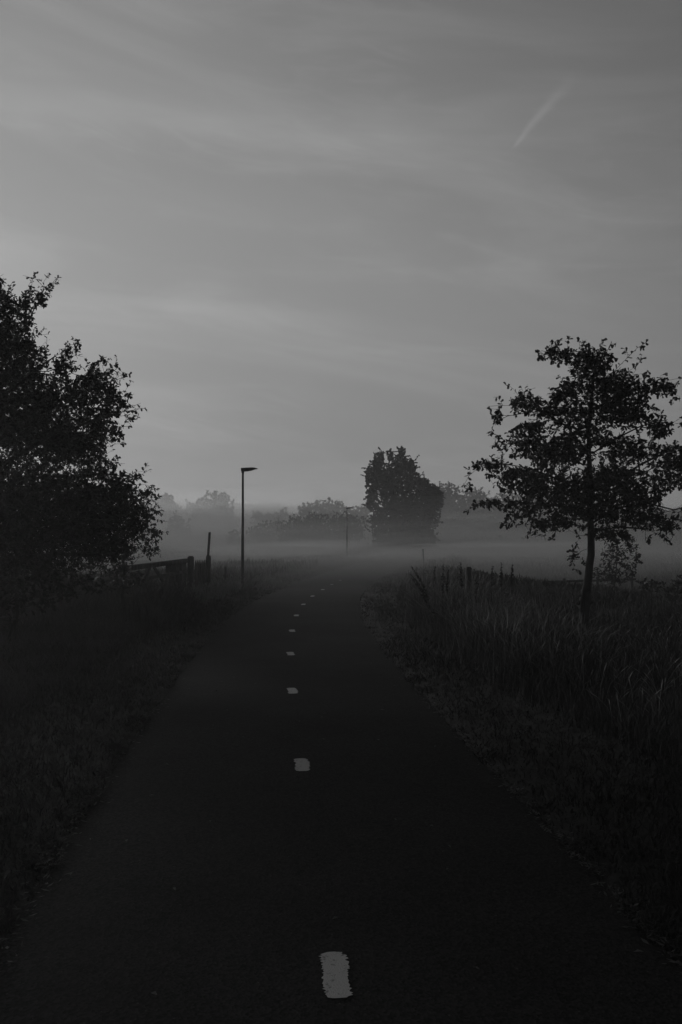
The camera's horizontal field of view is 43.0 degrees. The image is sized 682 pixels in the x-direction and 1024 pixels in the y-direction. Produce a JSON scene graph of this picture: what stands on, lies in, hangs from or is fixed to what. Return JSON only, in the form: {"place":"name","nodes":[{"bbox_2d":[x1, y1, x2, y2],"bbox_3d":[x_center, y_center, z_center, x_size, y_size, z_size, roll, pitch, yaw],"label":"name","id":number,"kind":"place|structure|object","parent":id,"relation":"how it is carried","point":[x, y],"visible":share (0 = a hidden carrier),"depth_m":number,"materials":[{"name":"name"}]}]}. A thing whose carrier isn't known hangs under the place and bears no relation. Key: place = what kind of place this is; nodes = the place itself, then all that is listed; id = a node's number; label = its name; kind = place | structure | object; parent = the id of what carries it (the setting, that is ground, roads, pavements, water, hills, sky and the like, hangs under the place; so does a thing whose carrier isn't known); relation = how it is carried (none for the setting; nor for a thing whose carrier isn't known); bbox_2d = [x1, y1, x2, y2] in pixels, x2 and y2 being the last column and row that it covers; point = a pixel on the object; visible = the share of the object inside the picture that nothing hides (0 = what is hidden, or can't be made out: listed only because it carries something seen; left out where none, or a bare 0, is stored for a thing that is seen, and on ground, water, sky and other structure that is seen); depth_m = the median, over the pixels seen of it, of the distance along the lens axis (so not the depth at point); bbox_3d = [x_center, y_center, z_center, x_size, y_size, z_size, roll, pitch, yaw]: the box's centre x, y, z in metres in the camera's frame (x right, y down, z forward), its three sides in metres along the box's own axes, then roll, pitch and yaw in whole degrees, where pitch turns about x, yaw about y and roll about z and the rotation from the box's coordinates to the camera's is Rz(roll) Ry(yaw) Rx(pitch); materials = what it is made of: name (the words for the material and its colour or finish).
{"place":"outdoors","nodes":[
{"label":"outdoors","id":0,"kind":"place"},
{"bbox_2d":[0,548,681,1023],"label":"cycle path","id":1,"kind":"structure","parent":0,"point":[274,866],"depth_m":4.27,"materials":[{"name":"grey asphalt"}]},
{"bbox_2d":[287,688,297,693],"bbox_3d":[-0.525,1.934,9.372,0.124,0.001,0.350,0,-2,-6],"label":"path marking","id":2,"kind":"object","parent":1,"relation":"on","point":[292,690],"visible":1,"depth_m":9.38,"materials":[{"name":"white paint"}]},
{"bbox_2d":[294,758,309,770],"bbox_3d":[-0.286,1.854,6.353,0.126,0.001,0.350,0,-2,-7],"label":"path marking","id":3,"kind":"object","parent":1,"relation":"on","point":[302,764],"visible":1,"depth_m":6.35,"materials":[{"name":"white paint"}]},
{"bbox_2d":[319,952,352,997],"bbox_3d":[-0.020,1.773,3.324,0.126,0.001,0.350,0,-2,-7],"label":"path marking","id":4,"kind":"object","parent":1,"relation":"on","point":[335,967],"visible":1,"depth_m":3.32,"materials":[{"name":"white paint"}]},
{"bbox_2d":[0,537,681,975],"bbox_3d":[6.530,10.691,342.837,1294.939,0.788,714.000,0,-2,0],"label":"ground","id":5,"kind":"structure","parent":0,"point":[534,771],"depth_m":6.82,"materials":[{"name":"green plant"}]},
{"bbox_2d":[0,271,166,616],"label":"oak tree","id":6,"kind":"object","parent":5,"relation":"on","point":[57,512],"visible":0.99,"depth_m":12.97,"materials":[{"name":"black plant"}]},
{"bbox_2d":[66,488,168,613],"bbox_3d":[-4.237,0.859,16.188,2.025,2.610,1.100,0,-2,0],"label":"hawthorn bush","id":7,"kind":"object","parent":5,"relation":"on","point":[123,565],"visible":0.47,"depth_m":16.15,"materials":[{"name":"black plant"}]},
{"bbox_2d":[117,558,187,604],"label":"field gate","id":8,"kind":"structure","parent":5,"relation":"on","point":[177,567],"depth_m":19.77,"materials":[{"name":"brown wood"}]},
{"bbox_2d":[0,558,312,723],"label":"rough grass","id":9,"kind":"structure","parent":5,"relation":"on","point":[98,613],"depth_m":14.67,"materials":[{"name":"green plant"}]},
{"bbox_2d":[140,492,185,538],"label":"poplar tree","id":10,"kind":"object","parent":5,"relation":"on","point":[166,502],"visible":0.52,"depth_m":397.32,"materials":[{"name":"grey plant"}]},
{"bbox_2d":[162,510,193,542],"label":"alder bush","id":11,"kind":"object","parent":5,"relation":"on","point":[178,531],"visible":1,"depth_m":169.10,"materials":[{"name":"grey plant"}]},
{"bbox_2d":[187,556,193,596],"bbox_3d":[-3.921,1.806,22.560,0.150,1.314,0.150,0,-2,0],"label":"gate post","id":12,"kind":"object","parent":5,"relation":"on","point":[190,569],"visible":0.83,"depth_m":22.50,"materials":[{"name":"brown wood"}]},
{"bbox_2d":[150,573,250,605],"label":"pale flowering grass","id":13,"kind":"structure","parent":5,"relation":"on","point":[213,588],"depth_m":23.62,"materials":[{"name":"grey plant"}]},
{"bbox_2d":[194,560,206,595],"bbox_3d":[-3.765,1.773,23.159,0.058,0.980,0.919,0,-2,12],"label":"picket panel","id":14,"kind":"object","parent":5,"relation":"on","point":[200,570],"visible":0.76,"depth_m":23.18,"materials":[{"name":"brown wood"}]},
{"bbox_2d":[206,555,210,594],"bbox_3d":[-3.643,1.848,23.759,0.125,1.313,0.125,0,-2,0],"label":"gate post","id":15,"kind":"object","parent":5,"relation":"on","point":[209,576],"visible":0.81,"depth_m":23.70,"materials":[{"name":"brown wood"}]},
{"bbox_2d":[207,532,210,577],"bbox_3d":[-3.638,1.177,23.692,0.142,1.255,0.045,0,-2,0],"label":"wooden stake","id":16,"kind":"object","parent":15,"relation":"attached to","point":[208,546],"visible":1,"depth_m":23.68,"materials":[{"name":"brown wood"}]},
{"bbox_2d":[183,490,238,538],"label":"poplar tree","id":17,"kind":"object","parent":5,"relation":"on","point":[221,520],"visible":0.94,"depth_m":397.04,"materials":[{"name":"grey plant"}]},
{"bbox_2d":[224,567,225,589],"bbox_3d":[-3.407,2.076,25.454,0.073,0.920,0.074,0,-2,0],"label":"marker post","id":18,"kind":"object","parent":5,"relation":"on","point":[224,576],"visible":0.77,"depth_m":25.43,"materials":[{"name":"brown wood"}]},
{"bbox_2d":[224,529,240,547],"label":"alder bush","id":19,"kind":"object","parent":5,"relation":"on","point":[231,539],"visible":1,"depth_m":119.73,"materials":[{"name":"grey plant"}]},
{"bbox_2d":[241,467,256,589],"bbox_3d":[-2.789,0.559,26.294,0.511,3.826,0.170,0,-2,0],"label":"lamp post","id":20,"kind":"object","parent":5,"relation":"on","point":[243,470],"visible":0.84,"depth_m":26.27,"materials":[{"name":"metal"}]},
{"bbox_2d":[245,517,280,546],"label":"alder bush","id":21,"kind":"object","parent":5,"relation":"on","point":[259,532],"visible":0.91,"depth_m":124.59,"materials":[{"name":"grey plant"}]},
{"bbox_2d":[246,507,297,539],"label":"alder bush","id":22,"kind":"object","parent":5,"relation":"on","point":[281,515],"visible":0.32,"depth_m":229.21,"materials":[{"name":"grey plant"}]},
{"bbox_2d":[275,511,369,547],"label":"willow bush","id":23,"kind":"object","parent":5,"relation":"on","point":[313,533],"visible":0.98,"depth_m":111.30,"materials":[{"name":"grey plant"}]},
{"bbox_2d":[292,497,363,542],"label":"elm tree","id":24,"kind":"object","parent":5,"relation":"on","point":[329,506],"visible":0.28,"depth_m":159.38,"materials":[{"name":"grey plant"}]},
{"bbox_2d":[10,540,681,600],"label":"meadow grass","id":25,"kind":"structure","parent":5,"relation":"on","point":[650,561],"depth_m":54.93,"materials":[{"name":"plant"}]},
{"bbox_2d":[346,507,352,555],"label":"lamp post","id":26,"kind":"object","parent":5,"relation":"on","point":[347,533],"visible":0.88,"depth_m":63.96,"materials":[{"name":"metal"}]},
{"bbox_2d":[353,503,372,543],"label":"elm tree","id":27,"kind":"object","parent":5,"relation":"on","point":[364,510],"visible":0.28,"depth_m":164.43,"materials":[{"name":"grey plant"}]},
{"bbox_2d":[360,446,426,550],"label":"birch tree","id":28,"kind":"object","parent":5,"relation":"on","point":[402,510],"visible":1,"depth_m":89.34,"materials":[{"name":"black plant"}]},
{"bbox_2d":[409,574,434,631],"bbox_3d":[1.317,1.517,13.959,0.406,1.050,0.207,0,-2,-8],"label":"dock plant","id":29,"kind":"object","parent":5,"relation":"on","point":[425,596],"visible":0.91,"depth_m":14.01,"materials":[{"name":"plant"}]},
{"bbox_2d":[412,567,433,628],"bbox_3d":[1.350,1.464,14.210,0.368,1.173,0.192,-1,-2,27],"label":"dock plant","id":30,"kind":"object","parent":5,"relation":"on","point":[423,586],"visible":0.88,"depth_m":14.21,"materials":[{"name":"plant"}]},
{"bbox_2d":[410,577,436,637],"bbox_3d":[1.332,1.542,13.806,0.442,0.993,0.075,0,-2,7],"label":"dock plant","id":31,"kind":"object","parent":5,"relation":"on","point":[422,594],"visible":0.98,"depth_m":13.81,"materials":[{"name":"plant"}]},
{"bbox_2d":[409,475,444,550],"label":"willow bush","id":32,"kind":"object","parent":5,"relation":"on","point":[433,500],"visible":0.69,"depth_m":92.28,"materials":[{"name":"grey plant"}]},
{"bbox_2d":[432,567,435,588],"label":"dock plant","id":33,"kind":"object","parent":5,"relation":"on","point":[434,577],"visible":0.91,"depth_m":17.02,"materials":[{"name":"plant"}]},
{"bbox_2d":[441,564,444,617],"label":"dock plant","id":34,"kind":"object","parent":5,"relation":"on","point":[442,574],"visible":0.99,"depth_m":14.42,"materials":[{"name":"plant"}]},
{"bbox_2d":[441,570,450,618],"bbox_3d":[1.805,1.517,14.905,0.221,1.086,0.114,0,-2,0],"label":"dock plant","id":35,"kind":"object","parent":5,"relation":"on","point":[447,583],"visible":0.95,"depth_m":14.92,"materials":[{"name":"plant"}]},
{"bbox_2d":[431,481,474,541],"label":"oak tree","id":36,"kind":"object","parent":5,"relation":"on","point":[452,526],"visible":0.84,"depth_m":163.49,"materials":[{"name":"grey plant"}]},
{"bbox_2d":[459,562,465,599],"bbox_3d":[2.090,1.455,14.826,0.241,1.200,0.140,-1,-2,37],"label":"dock plant","id":37,"kind":"object","parent":5,"relation":"on","point":[461,583],"visible":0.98,"depth_m":14.82,"materials":[{"name":"plant"}]},
{"bbox_2d":[466,567,471,595],"bbox_3d":[2.579,1.700,17.461,0.115,1.183,0.115,0,-2,0],"label":"fence post","id":38,"kind":"object","parent":5,"relation":"on","point":[468,571],"visible":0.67,"depth_m":17.41,"materials":[{"name":"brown wood"}]},
{"bbox_2d":[456,487,498,540],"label":"oak tree","id":39,"kind":"object","parent":5,"relation":"on","point":[479,524],"visible":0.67,"depth_m":168.38,"materials":[{"name":"grey plant"}]},
{"bbox_2d":[489,566,494,605],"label":"dock plant","id":40,"kind":"object","parent":5,"relation":"on","point":[491,574],"visible":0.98,"depth_m":14.42,"materials":[{"name":"plant"}]},
{"bbox_2d":[496,562,502,611],"bbox_3d":[2.612,1.418,13.984,0.203,1.214,0.180,-1,-2,40],"label":"dock plant","id":41,"kind":"object","parent":5,"relation":"on","point":[501,576],"visible":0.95,"depth_m":14.02,"materials":[{"name":"plant"}]},
{"bbox_2d":[485,491,536,540],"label":"oak tree","id":42,"kind":"object","parent":5,"relation":"on","point":[510,532],"visible":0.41,"depth_m":170.65,"materials":[{"name":"grey plant"}]},
{"bbox_2d":[504,564,519,612],"bbox_3d":[2.676,1.422,13.619,0.235,1.197,0.208,0,-2,0],"label":"dock plant","id":43,"kind":"object","parent":5,"relation":"on","point":[511,579],"visible":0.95,"depth_m":13.62,"materials":[{"name":"plant"}]},
{"bbox_2d":[510,533,550,549],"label":"hedge clump","id":44,"kind":"object","parent":5,"relation":"on","point":[531,542],"visible":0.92,"depth_m":111.31,"materials":[{"name":"grey plant"}]},
{"bbox_2d":[529,491,579,542],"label":"oak tree","id":45,"kind":"object","parent":5,"relation":"on","point":[549,533],"visible":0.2,"depth_m":173.63,"materials":[{"name":"grey plant"}]},
{"bbox_2d":[461,336,681,627],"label":"oak tree","id":46,"kind":"object","parent":5,"relation":"on","point":[583,496],"visible":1,"depth_m":14.53,"materials":[{"name":"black plant"}]},
{"bbox_2d":[531,576,635,589],"bbox_3d":[6.654,2.275,23.840,3.907,0.918,0.162,1,-2,-28],"label":"rail fence","id":47,"kind":"object","parent":5,"relation":"on","point":[631,579],"visible":0.23,"depth_m":24.04,"materials":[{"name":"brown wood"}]},
{"bbox_2d":[569,502,624,543],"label":"oak tree","id":48,"kind":"object","parent":5,"relation":"on","point":[585,531],"visible":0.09,"depth_m":176.57,"materials":[{"name":"plant"}]},
{"bbox_2d":[592,535,642,588],"bbox_3d":[7.311,1.590,22.965,1.455,1.963,0.735,0,-2,0],"label":"young birch","id":49,"kind":"object","parent":5,"relation":"on","point":[613,577],"visible":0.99,"depth_m":22.93,"materials":[{"name":"black plant"}]},
{"bbox_2d":[615,502,668,541],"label":"oak tree","id":50,"kind":"object","parent":5,"relation":"on","point":[638,534],"visible":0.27,"depth_m":178.58,"materials":[{"name":"grey plant"}]},
{"bbox_2d":[635,575,681,598],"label":"hedge bush","id":51,"kind":"object","parent":5,"relation":"on","point":[676,591],"visible":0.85,"depth_m":19.91,"materials":[{"name":"black plant"}]},
{"bbox_2d":[637,534,681,549],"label":"hedge clump","id":52,"kind":"object","parent":5,"relation":"on","point":[658,544],"visible":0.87,"depth_m":111.36,"materials":[{"name":"grey plant"}]},
{"bbox_2d":[663,507,681,543],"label":"oak tree","id":53,"kind":"object","parent":5,"relation":"on","point":[678,536],"visible":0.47,"depth_m":179.08,"materials":[{"name":"grey plant"}]},
{"bbox_2d":[0,0,681,536],"label":"sky","id":54,"kind":"structure","parent":0,"point":[311,238],"materials":[{"name":"grey"}]},
{"bbox_2d":[387,570,681,773],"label":"tall grass","id":55,"kind":"structure","parent":0,"point":[572,685],"depth_m":9.81,"materials":[{"name":"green plant"}]}
]}

